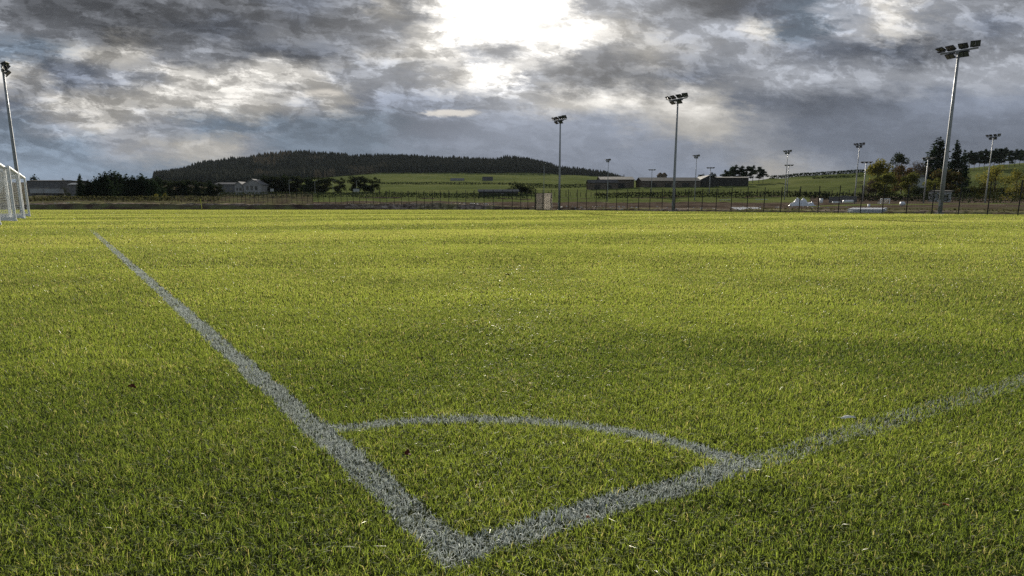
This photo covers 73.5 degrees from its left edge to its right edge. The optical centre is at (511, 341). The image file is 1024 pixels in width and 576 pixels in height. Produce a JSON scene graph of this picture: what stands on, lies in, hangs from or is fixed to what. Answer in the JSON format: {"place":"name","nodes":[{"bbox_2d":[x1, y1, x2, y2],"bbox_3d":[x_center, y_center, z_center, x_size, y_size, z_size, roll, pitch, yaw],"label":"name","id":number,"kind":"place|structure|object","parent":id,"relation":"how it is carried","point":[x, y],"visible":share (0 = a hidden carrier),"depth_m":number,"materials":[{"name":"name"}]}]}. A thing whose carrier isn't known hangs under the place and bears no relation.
{"place":"outdoors","nodes":[
{"label":"outdoors","id":0,"kind":"place"},
{"bbox_2d":[0,209,1023,575],"bbox_3d":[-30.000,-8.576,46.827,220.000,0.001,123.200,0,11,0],"label":"pitch","id":1,"kind":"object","parent":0,"point":[596,472],"visible":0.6,"depth_m":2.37,"materials":[{"name":"green plant"}]},
{"bbox_2d":[0,163,11,224],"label":"football goal","id":2,"kind":"object","parent":1,"relation":"on","point":[2,167],"visible":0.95,"depth_m":31.27,"materials":[{"name":"metal"}]},
{"bbox_2d":[0,165,24,220],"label":"football goal","id":3,"kind":"object","parent":1,"relation":"on","point":[9,170],"visible":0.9,"depth_m":31.36,"materials":[{"name":"metal"}]},
{"bbox_2d":[0,61,25,212],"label":"floodlight mast","id":4,"kind":"object","parent":1,"relation":"on","point":[5,66],"visible":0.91,"depth_m":61.49,"materials":[{"name":"metal"}]},
{"bbox_2d":[0,172,30,217],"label":"football goal","id":5,"kind":"object","parent":1,"relation":"on","point":[25,187],"visible":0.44,"depth_m":43.00,"materials":[{"name":"metal"}]},
{"bbox_2d":[90,230,490,570],"bbox_3d":[-6.548,-1.509,11.289,0.239,0.032,23.960,-7,13,-32],"label":"touchline","id":6,"kind":"object","parent":1,"relation":"on","point":[247,363],"visible":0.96,"depth_m":2.09,"materials":[{"name":"paint"}]},
{"bbox_2d":[308,413,760,471],"bbox_3d":[0.072,0.294,2.234,1.399,0.029,0.389,2,11,11],"label":"corner arc","id":7,"kind":"object","parent":1,"relation":"on","point":[634,432],"visible":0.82,"depth_m":2.30,"materials":[{"name":"paint"}]},
{"bbox_2d":[551,115,566,208],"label":"floodlight mast","id":8,"kind":"object","parent":1,"relation":"on","point":[561,118],"visible":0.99,"depth_m":94.59,"materials":[{"name":"metal"}]},
{"bbox_2d":[665,93,687,210],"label":"floodlight mast","id":9,"kind":"object","parent":1,"relation":"on","point":[679,100],"visible":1,"depth_m":76.18,"materials":[{"name":"metal"}]},
{"bbox_2d":[419,374,1023,569],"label":"goal line","id":10,"kind":"object","parent":1,"relation":"on","point":[725,470],"visible":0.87,"depth_m":1.77,"materials":[{"name":"paint"}]},
{"bbox_2d":[847,208,886,212],"bbox_3d":[31.227,-11.552,60.322,2.883,0.302,1.204,11,21,43],"label":"pallet stack","id":11,"kind":"object","parent":1,"relation":"on","point":[857,210],"visible":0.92,"depth_m":59.98,"materials":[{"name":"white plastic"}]},
{"bbox_2d":[934,40,980,213],"bbox_3d":[34.833,-16.808,54.784,0.900,13.047,3.294,-7,13,-32],"label":"floodlight mast","id":12,"kind":"object","parent":1,"relation":"on","point":[965,51],"visible":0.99,"depth_m":54.34,"materials":[{"name":"metal"}]},
{"bbox_2d":[0,163,1023,214],"bbox_3d":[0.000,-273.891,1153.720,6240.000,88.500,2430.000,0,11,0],"label":"ground","id":13,"kind":"structure","parent":0,"point":[810,184],"depth_m":224.55,"materials":[{"name":"green plant"}]},
{"bbox_2d":[29,188,48,194],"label":"container","id":14,"kind":"object","parent":13,"relation":"on","point":[36,191],"visible":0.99,"depth_m":210.07,"materials":[{"name":"metal"}]},
{"bbox_2d":[27,180,77,195],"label":"industrial shed","id":15,"kind":"structure","parent":13,"relation":"on","point":[54,184],"depth_m":292.75,"materials":[{"name":"grey metal"}]},
{"bbox_2d":[44,189,63,194],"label":"container","id":16,"kind":"object","parent":13,"relation":"on","point":[53,191],"visible":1,"depth_m":210.13,"materials":[{"name":"metal"}]},
{"bbox_2d":[67,183,83,195],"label":"cottage","id":17,"kind":"structure","parent":13,"relation":"on","point":[72,187],"depth_m":289.06,"materials":[{"name":"grey"}]},
{"bbox_2d":[74,174,84,197],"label":"spruce tree","id":18,"kind":"object","parent":13,"relation":"on","point":[80,187],"visible":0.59,"depth_m":223.94,"materials":[{"name":"green plant"}]},
{"bbox_2d":[80,180,94,198],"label":"conifer tree","id":19,"kind":"object","parent":13,"relation":"on","point":[87,189],"visible":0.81,"depth_m":215.87,"materials":[{"name":"green plant"}]},
{"bbox_2d":[90,173,110,199],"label":"conifer tree","id":20,"kind":"object","parent":13,"relation":"on","point":[97,186],"visible":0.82,"depth_m":214.12,"materials":[{"name":"green plant"}]},
{"bbox_2d":[97,171,120,199],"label":"conifer tree","id":21,"kind":"object","parent":13,"relation":"on","point":[107,181],"visible":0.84,"depth_m":215.07,"materials":[{"name":"green plant"}]},
{"bbox_2d":[107,170,122,198],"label":"conifer tree","id":22,"kind":"object","parent":13,"relation":"on","point":[115,182],"visible":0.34,"depth_m":225.72,"materials":[{"name":"green plant"}]},
{"bbox_2d":[28,195,219,201],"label":"scrub","id":23,"kind":"object","parent":13,"relation":"on","point":[51,197],"visible":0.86,"depth_m":172.91,"materials":[{"name":"green plant"}]},
{"bbox_2d":[118,173,134,196],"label":"conifer tree","id":24,"kind":"object","parent":13,"relation":"on","point":[125,179],"visible":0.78,"depth_m":215.65,"materials":[{"name":"green plant"}]},
{"bbox_2d":[123,175,145,197],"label":"conifer tree","id":25,"kind":"object","parent":13,"relation":"on","point":[133,186],"visible":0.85,"depth_m":216.03,"materials":[{"name":"green plant"}]},
{"bbox_2d":[136,173,146,197],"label":"conifer tree","id":26,"kind":"object","parent":13,"relation":"on","point":[141,181],"visible":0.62,"depth_m":218.91,"materials":[{"name":"green plant"}]},
{"bbox_2d":[140,176,149,198],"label":"conifer tree","id":27,"kind":"object","parent":13,"relation":"on","point":[146,182],"visible":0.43,"depth_m":219.28,"materials":[{"name":"green plant"}]},
{"bbox_2d":[143,177,161,198],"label":"conifer tree","id":28,"kind":"object","parent":13,"relation":"on","point":[152,189],"visible":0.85,"depth_m":213.47,"materials":[{"name":"green plant"}]},
{"bbox_2d":[149,176,167,197],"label":"conifer tree","id":29,"kind":"object","parent":13,"relation":"on","point":[162,188],"visible":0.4,"depth_m":219.19,"materials":[{"name":"green plant"}]},
{"bbox_2d":[168,180,184,195],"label":"broadleaf tree","id":30,"kind":"object","parent":13,"relation":"on","point":[176,184],"visible":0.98,"depth_m":250.73,"materials":[{"name":"green plant"}]},
{"bbox_2d":[176,180,190,195],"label":"conifer tree","id":31,"kind":"object","parent":13,"relation":"on","point":[185,189],"visible":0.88,"depth_m":252.29,"materials":[{"name":"green plant"}]},
{"bbox_2d":[184,179,196,195],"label":"broadleaf tree","id":32,"kind":"object","parent":13,"relation":"on","point":[188,182],"visible":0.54,"depth_m":257.16,"materials":[{"name":"green plant"}]},
{"bbox_2d":[190,182,204,195],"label":"conifer tree","id":33,"kind":"object","parent":13,"relation":"on","point":[197,190],"visible":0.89,"depth_m":251.67,"materials":[{"name":"green plant"}]},
{"bbox_2d":[197,182,206,196],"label":"broadleaf tree","id":34,"kind":"object","parent":13,"relation":"on","point":[203,184],"visible":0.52,"depth_m":256.39,"materials":[{"name":"green plant"}]},
{"bbox_2d":[201,180,216,196],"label":"conifer tree","id":35,"kind":"object","parent":13,"relation":"on","point":[209,189],"visible":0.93,"depth_m":251.77,"materials":[{"name":"green plant"}]},
{"bbox_2d":[212,183,225,195],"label":"broadleaf tree","id":36,"kind":"object","parent":13,"relation":"on","point":[218,188],"visible":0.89,"depth_m":253.70,"materials":[{"name":"green plant"}]},
{"bbox_2d":[215,182,235,194],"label":"white house","id":37,"kind":"structure","parent":13,"relation":"on","point":[229,187],"depth_m":310.54,"materials":[{"name":"stone"}]},
{"bbox_2d":[234,181,244,194],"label":"white house","id":38,"kind":"structure","parent":13,"relation":"on","point":[238,185],"depth_m":294.83,"materials":[{"name":"paint"}]},
{"bbox_2d":[242,179,268,193],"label":"white house","id":39,"kind":"structure","parent":13,"relation":"on","point":[254,185],"depth_m":292.92,"materials":[{"name":"paint"}]},
{"bbox_2d":[219,191,319,197],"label":"hedge","id":40,"kind":"object","parent":13,"relation":"on","point":[272,193],"visible":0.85,"depth_m":234.24,"materials":[{"name":"green plant"}]},
{"bbox_2d":[260,176,281,192],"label":"broadleaf tree","id":41,"kind":"object","parent":13,"relation":"on","point":[271,179],"visible":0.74,"depth_m":301.90,"materials":[{"name":"green plant"}]},
{"bbox_2d":[269,176,293,193],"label":"broadleaf tree","id":42,"kind":"object","parent":13,"relation":"on","point":[280,182],"visible":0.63,"depth_m":304.35,"materials":[{"name":"green plant"}]},
{"bbox_2d":[280,175,302,192],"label":"broadleaf tree","id":43,"kind":"object","parent":13,"relation":"on","point":[296,185],"visible":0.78,"depth_m":308.89,"materials":[{"name":"green plant"}]},
{"bbox_2d":[300,176,319,192],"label":"conifer tree","id":44,"kind":"object","parent":13,"relation":"on","point":[305,186],"visible":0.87,"depth_m":301.54,"materials":[{"name":"green plant"}]},
{"bbox_2d":[306,177,330,191],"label":"broadleaf tree","id":45,"kind":"object","parent":13,"relation":"on","point":[320,187],"visible":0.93,"depth_m":303.89,"materials":[{"name":"green plant"}]},
{"bbox_2d":[315,176,335,191],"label":"broadleaf tree","id":46,"kind":"object","parent":13,"relation":"on","point":[328,184],"visible":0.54,"depth_m":308.61,"materials":[{"name":"green plant"}]},
{"bbox_2d":[332,177,346,191],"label":"broadleaf tree","id":47,"kind":"object","parent":13,"relation":"on","point":[339,187],"visible":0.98,"depth_m":309.88,"materials":[{"name":"green plant"}]},
{"bbox_2d":[347,175,362,191],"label":"broadleaf tree","id":48,"kind":"object","parent":13,"relation":"on","point":[354,180],"visible":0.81,"depth_m":309.08,"materials":[{"name":"green plant"}]},
{"bbox_2d":[357,176,371,191],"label":"broadleaf tree","id":49,"kind":"object","parent":13,"relation":"on","point":[363,185],"visible":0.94,"depth_m":308.50,"materials":[{"name":"green plant"}]},
{"bbox_2d":[365,177,379,191],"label":"broadleaf tree","id":50,"kind":"object","parent":13,"relation":"on","point":[374,186],"visible":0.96,"depth_m":309.67,"materials":[{"name":"green plant"}]},
{"bbox_2d":[152,149,624,184],"bbox_3d":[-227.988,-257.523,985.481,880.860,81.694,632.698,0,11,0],"label":"hill wood","id":51,"kind":"object","parent":13,"relation":"on","point":[304,164],"visible":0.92,"depth_m":1002.15,"materials":[{"name":"green plant"}]},
{"bbox_2d":[316,192,527,198],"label":"hedge","id":52,"kind":"object","parent":13,"relation":"on","point":[413,194],"visible":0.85,"depth_m":230.69,"materials":[{"name":"green plant"}]},
{"bbox_2d":[378,182,541,184],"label":"hedge","id":53,"kind":"object","parent":13,"relation":"on","point":[450,183],"visible":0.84,"depth_m":491.91,"materials":[{"name":"green plant"}]},
{"bbox_2d":[478,189,518,196],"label":"shed","id":54,"kind":"structure","parent":13,"relation":"on","point":[490,191],"depth_m":256.21,"materials":[{"name":"metal"}]},
{"bbox_2d":[1,202,1023,213],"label":"earth bank","id":55,"kind":"structure","parent":13,"relation":"on","point":[428,206],"depth_m":105.63,"materials":[{"name":"soil"}]},
{"bbox_2d":[64,202,827,209],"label":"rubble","id":56,"kind":"object","parent":55,"relation":"on","point":[595,206],"visible":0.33,"depth_m":94.47,"materials":[{"name":"stone"}]},
{"bbox_2d":[161,202,1020,211],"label":"weeds","id":57,"kind":"object","parent":55,"relation":"on","point":[1013,210],"visible":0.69,"depth_m":66.17,"materials":[{"name":"plant"}]},
{"bbox_2d":[505,181,530,193],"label":"bush","id":58,"kind":"object","parent":13,"relation":"on","point":[521,186],"visible":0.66,"depth_m":279.56,"materials":[{"name":"green plant"}]},
{"bbox_2d":[519,186,537,193],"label":"bush","id":59,"kind":"object","parent":13,"relation":"on","point":[527,190],"visible":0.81,"depth_m":279.79,"materials":[{"name":"green plant"}]},
{"bbox_2d":[52,180,1023,214],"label":"fence","id":60,"kind":"object","parent":13,"relation":"on","point":[688,205],"visible":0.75,"depth_m":83.31,"materials":[{"name":"black metal"}]},
{"bbox_2d":[535,193,550,209],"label":"slatted gate","id":61,"kind":"structure","parent":60,"relation":"attached to","point":[546,202],"depth_m":97.67,"materials":[{"name":"beige metal"}]},
{"bbox_2d":[528,184,585,187],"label":"hedge","id":62,"kind":"object","parent":13,"relation":"on","point":[556,186],"visible":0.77,"depth_m":418.55,"materials":[{"name":"green plant"}]},
{"bbox_2d":[586,180,618,189],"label":"barn","id":63,"kind":"structure","parent":13,"relation":"on","point":[597,184],"depth_m":325.92,"materials":[{"name":"metal"}]},
{"bbox_2d":[352,189,871,198],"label":"hedge","id":64,"kind":"object","parent":13,"relation":"on","point":[612,192],"visible":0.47,"depth_m":239.35,"materials":[{"name":"green plant"}]},
{"bbox_2d":[597,177,634,188],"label":"barn","id":65,"kind":"structure","parent":13,"relation":"on","point":[626,182],"depth_m":336.47,"materials":[{"name":"grey metal"}]},
{"bbox_2d":[635,177,700,187],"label":"barn","id":66,"kind":"structure","parent":13,"relation":"on","point":[665,181],"depth_m":329.71,"materials":[{"name":"metal"}]},
{"bbox_2d":[697,175,719,186],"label":"barn","id":67,"kind":"structure","parent":13,"relation":"on","point":[707,179],"depth_m":331.38,"materials":[{"name":"metal"}]},
{"bbox_2d":[594,191,830,198],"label":"hedge","id":68,"kind":"object","parent":13,"relation":"on","point":[637,195],"visible":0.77,"depth_m":224.41,"materials":[{"name":"green plant"}]},
{"bbox_2d":[715,177,748,185],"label":"shed","id":69,"kind":"structure","parent":13,"relation":"on","point":[733,181],"depth_m":339.18,"materials":[{"name":"metal"}]},
{"bbox_2d":[729,164,745,176],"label":"pine tree","id":70,"kind":"object","parent":13,"relation":"on","point":[733,169],"visible":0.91,"depth_m":381.71,"materials":[{"name":"green plant"}]},
{"bbox_2d":[734,165,746,176],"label":"pine tree","id":71,"kind":"object","parent":13,"relation":"on","point":[740,169],"visible":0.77,"depth_m":379.51,"materials":[{"name":"green plant"}]},
{"bbox_2d":[742,166,754,178],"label":"pine tree","id":72,"kind":"object","parent":13,"relation":"on","point":[749,168],"visible":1,"depth_m":372.11,"materials":[{"name":"green plant"}]},
{"bbox_2d":[754,166,766,182],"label":"pine tree","id":73,"kind":"object","parent":13,"relation":"on","point":[759,169],"visible":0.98,"depth_m":373.33,"materials":[{"name":"green plant"}]},
{"bbox_2d":[784,150,791,199],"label":"floodlight mast","id":74,"kind":"object","parent":13,"relation":"on","point":[786,152],"visible":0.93,"depth_m":181.45,"materials":[{"name":"metal"}]},
{"bbox_2d":[789,198,815,205],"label":"car","id":75,"kind":"object","parent":13,"relation":"on","point":[802,202],"visible":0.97,"depth_m":105.26,"materials":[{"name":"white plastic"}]},
{"bbox_2d":[769,169,866,178],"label":"hedge","id":76,"kind":"object","parent":13,"relation":"on","point":[818,173],"visible":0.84,"depth_m":439.05,"materials":[{"name":"green plant"}]},
{"bbox_2d":[812,174,863,178],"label":"hedge","id":77,"kind":"object","parent":13,"relation":"on","point":[838,177],"visible":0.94,"depth_m":387.52,"materials":[{"name":"green plant"}]},
{"bbox_2d":[853,142,864,203],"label":"floodlight mast","id":78,"kind":"object","parent":13,"relation":"on","point":[860,145],"visible":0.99,"depth_m":138.47,"materials":[{"name":"metal"}]},
{"bbox_2d":[860,161,872,201],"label":"floodlight mast","id":79,"kind":"object","parent":13,"relation":"on","point":[866,162],"visible":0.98,"depth_m":160.49,"materials":[{"name":"metal"}]},
{"bbox_2d":[856,179,880,194],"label":"bush","id":80,"kind":"object","parent":13,"relation":"on","point":[868,189],"visible":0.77,"depth_m":221.87,"materials":[{"name":"green plant"}]},
{"bbox_2d":[865,158,893,188],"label":"broadleaf tree","id":81,"kind":"object","parent":13,"relation":"on","point":[877,168],"visible":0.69,"depth_m":231.67,"materials":[{"name":"green plant"}]},
{"bbox_2d":[870,171,898,198],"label":"broadleaf tree","id":82,"kind":"object","parent":13,"relation":"on","point":[884,178],"visible":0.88,"depth_m":215.59,"materials":[{"name":"green plant"}]},
{"bbox_2d":[890,152,909,185],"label":"broadleaf tree","id":83,"kind":"object","parent":13,"relation":"on","point":[899,157],"visible":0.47,"depth_m":318.75,"materials":[{"name":"green plant"}]},
{"bbox_2d":[890,164,917,193],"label":"broadleaf tree","id":84,"kind":"object","parent":13,"relation":"on","point":[899,171],"visible":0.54,"depth_m":253.77,"materials":[{"name":"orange plant"}]},
{"bbox_2d":[898,171,919,196],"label":"broadleaf tree","id":85,"kind":"object","parent":13,"relation":"on","point":[911,178],"visible":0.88,"depth_m":233.65,"materials":[{"name":"green plant"}]},
{"bbox_2d":[904,160,930,178],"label":"broadleaf tree","id":86,"kind":"object","parent":13,"relation":"on","point":[921,169],"visible":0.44,"depth_m":280.11,"materials":[{"name":"green plant"}]},
{"bbox_2d":[909,175,925,187],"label":"shed","id":87,"kind":"structure","parent":13,"relation":"on","point":[921,178],"depth_m":253.34,"materials":[{"name":"grey"}]},
{"bbox_2d":[911,186,927,199],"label":"bush","id":88,"kind":"object","parent":13,"relation":"on","point":[917,190],"visible":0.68,"depth_m":185.17,"materials":[{"name":"green plant"}]},
{"bbox_2d":[820,192,1023,202],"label":"scrub","id":89,"kind":"object","parent":13,"relation":"on","point":[874,196],"visible":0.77,"depth_m":156.48,"materials":[{"name":"green plant"}]},
{"bbox_2d":[921,157,935,202],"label":"floodlight mast","id":90,"kind":"object","parent":13,"relation":"on","point":[928,158],"visible":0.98,"depth_m":136.04,"materials":[{"name":"metal"}]},
{"bbox_2d":[921,177,945,198],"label":"broadleaf tree","id":91,"kind":"object","parent":13,"relation":"on","point":[930,183],"visible":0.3,"depth_m":194.97,"materials":[{"name":"green plant"}]},
{"bbox_2d":[927,190,953,201],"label":"cabin","id":92,"kind":"object","parent":13,"relation":"on","point":[949,192],"visible":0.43,"depth_m":172.35,"materials":[{"name":"grey"}]},
{"bbox_2d":[917,136,965,189],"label":"spruce tree","id":93,"kind":"object","parent":13,"relation":"on","point":[937,151],"visible":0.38,"depth_m":288.70,"materials":[{"name":"green plant"}]},
{"bbox_2d":[929,168,966,193],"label":"broadleaf tree","id":94,"kind":"object","parent":13,"relation":"on","point":[951,177],"visible":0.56,"depth_m":198.32,"materials":[{"name":"green plant"}]},
{"bbox_2d":[947,140,966,187],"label":"spruce tree","id":95,"kind":"object","parent":13,"relation":"on","point":[956,163],"visible":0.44,"depth_m":299.15,"materials":[{"name":"green plant"}]},
{"bbox_2d":[960,150,971,187],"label":"spruce tree","id":96,"kind":"object","parent":13,"relation":"on","point":[966,169],"visible":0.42,"depth_m":309.36,"materials":[{"name":"green plant"}]},
{"bbox_2d":[968,152,982,169],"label":"pine tree","id":97,"kind":"object","parent":13,"relation":"on","point":[975,155],"visible":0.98,"depth_m":410.97,"materials":[{"name":"green plant"}]},
{"bbox_2d":[970,173,993,199],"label":"broadleaf tree","id":98,"kind":"object","parent":13,"relation":"on","point":[978,190],"visible":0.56,"depth_m":185.25,"materials":[{"name":"green plant"}]},
{"bbox_2d":[978,149,990,168],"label":"pine tree","id":99,"kind":"object","parent":13,"relation":"on","point":[985,152],"visible":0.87,"depth_m":411.64,"materials":[{"name":"green plant"}]},
{"bbox_2d":[951,187,1023,196],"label":"hedge","id":100,"kind":"object","parent":13,"relation":"on","point":[969,191],"visible":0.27,"depth_m":219.47,"materials":[{"name":"green plant"}]},
{"bbox_2d":[984,134,1000,202],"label":"floodlight mast","id":101,"kind":"object","parent":13,"relation":"on","point":[995,136],"visible":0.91,"depth_m":118.92,"materials":[{"name":"metal"}]},
{"bbox_2d":[986,148,1004,167],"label":"pine tree","id":102,"kind":"object","parent":13,"relation":"on","point":[995,155],"visible":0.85,"depth_m":401.70,"materials":[{"name":"green plant"}]},
{"bbox_2d":[979,164,1014,200],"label":"broadleaf tree","id":103,"kind":"object","parent":13,"relation":"on","point":[995,176],"visible":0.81,"depth_m":180.29,"materials":[{"name":"green plant"}]},
{"bbox_2d":[993,148,1005,164],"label":"pine tree","id":104,"kind":"object","parent":13,"relation":"on","point":[1000,151],"visible":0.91,"depth_m":402.45,"materials":[{"name":"green plant"}]},
{"bbox_2d":[1000,168,1023,200],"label":"broadleaf tree","id":105,"kind":"object","parent":13,"relation":"on","point":[1016,179],"visible":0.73,"depth_m":182.97,"materials":[{"name":"green plant"}]},
{"bbox_2d":[1006,150,1017,167],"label":"pine tree","id":106,"kind":"object","parent":13,"relation":"on","point":[1011,153],"visible":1,"depth_m":405.14,"materials":[{"name":"green plant"}]},
{"bbox_2d":[0,0,1023,181],"label":"sky","id":107,"kind":"structure","parent":0,"point":[131,87],"materials":[{"name":"grey"}]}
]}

